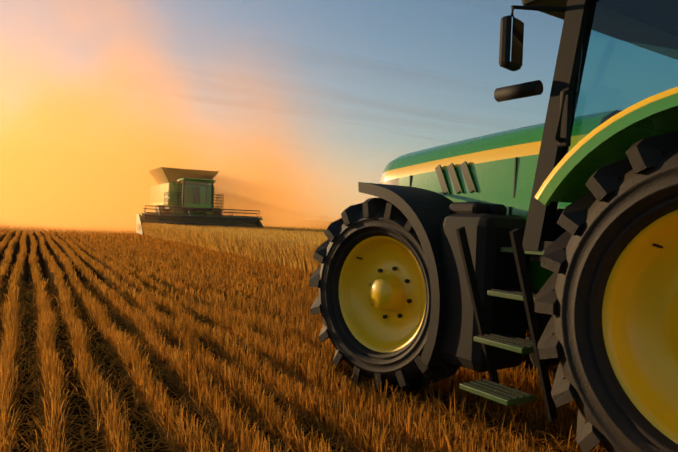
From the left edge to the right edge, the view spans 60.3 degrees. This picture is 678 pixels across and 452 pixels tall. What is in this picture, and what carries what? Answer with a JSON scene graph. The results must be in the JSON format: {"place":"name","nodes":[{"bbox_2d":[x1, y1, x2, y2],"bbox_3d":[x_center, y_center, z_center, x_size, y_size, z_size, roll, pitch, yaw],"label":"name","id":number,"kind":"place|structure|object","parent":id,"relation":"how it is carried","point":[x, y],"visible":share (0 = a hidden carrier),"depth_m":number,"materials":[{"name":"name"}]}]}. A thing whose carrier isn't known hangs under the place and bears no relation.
{"place":"outdoors","nodes":[
{"label":"outdoors","id":0,"kind":"place"},
{"bbox_2d":[0,224,604,451],"bbox_3d":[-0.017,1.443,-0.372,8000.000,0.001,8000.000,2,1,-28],"label":"ground","id":1,"kind":"structure","parent":0,"point":[47,274],"depth_m":4.77,"materials":[{"name":"brown soil"}]},
{"bbox_2d":[0,217,173,242],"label":"stubble","id":2,"kind":"object","parent":1,"relation":"on","point":[101,235],"depth_m":32.32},
{"bbox_2d":[0,236,318,305],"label":"stubble","id":3,"kind":"object","parent":1,"relation":"on","point":[160,252],"visible":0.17,"depth_m":13.87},
{"bbox_2d":[136,167,263,234],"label":"combine","id":4,"kind":"object","parent":1,"relation":"on","point":[200,190],"depth_m":40.68,"materials":[{"name":"metal"}]},
{"bbox_2d":[161,223,327,242],"bbox_3d":[5.447,0.974,28.748,23.340,0.889,38.522,2,1,-28],"label":"wheat","id":5,"kind":"object","parent":1,"relation":"on","point":[318,234],"depth_m":29.70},
{"bbox_2d":[263,221,329,229],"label":"wheat","id":6,"kind":"object","parent":1,"relation":"on","point":[310,226],"depth_m":55.44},
{"bbox_2d":[0,279,607,451],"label":"crop stubble","id":7,"kind":"object","parent":1,"relation":"on","point":[136,402],"visible":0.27,"depth_m":4.65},
{"bbox_2d":[365,365,605,451],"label":"crushed stubble","id":8,"kind":"object","parent":1,"relation":"on","point":[509,432],"visible":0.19,"depth_m":4.15,"materials":[{"name":"plant"}]},
{"bbox_2d":[309,0,677,451],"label":"tractor","id":9,"kind":"object","parent":1,"relation":"on","point":[552,240],"visible":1,"depth_m":3.72,"materials":[{"name":"metal"}]},
{"bbox_2d":[0,0,673,156],"bbox_3d":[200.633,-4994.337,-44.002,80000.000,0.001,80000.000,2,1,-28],"label":"cloud","id":10,"kind":"structure","parent":0,"point":[338,81],"depth_m":21547.80,"materials":[{"name":"white"}]},
{"bbox_2d":[0,0,677,244],"label":"sky","id":11,"kind":"structure","parent":0,"point":[61,166],"materials":[{"name":"blue"}]}
]}

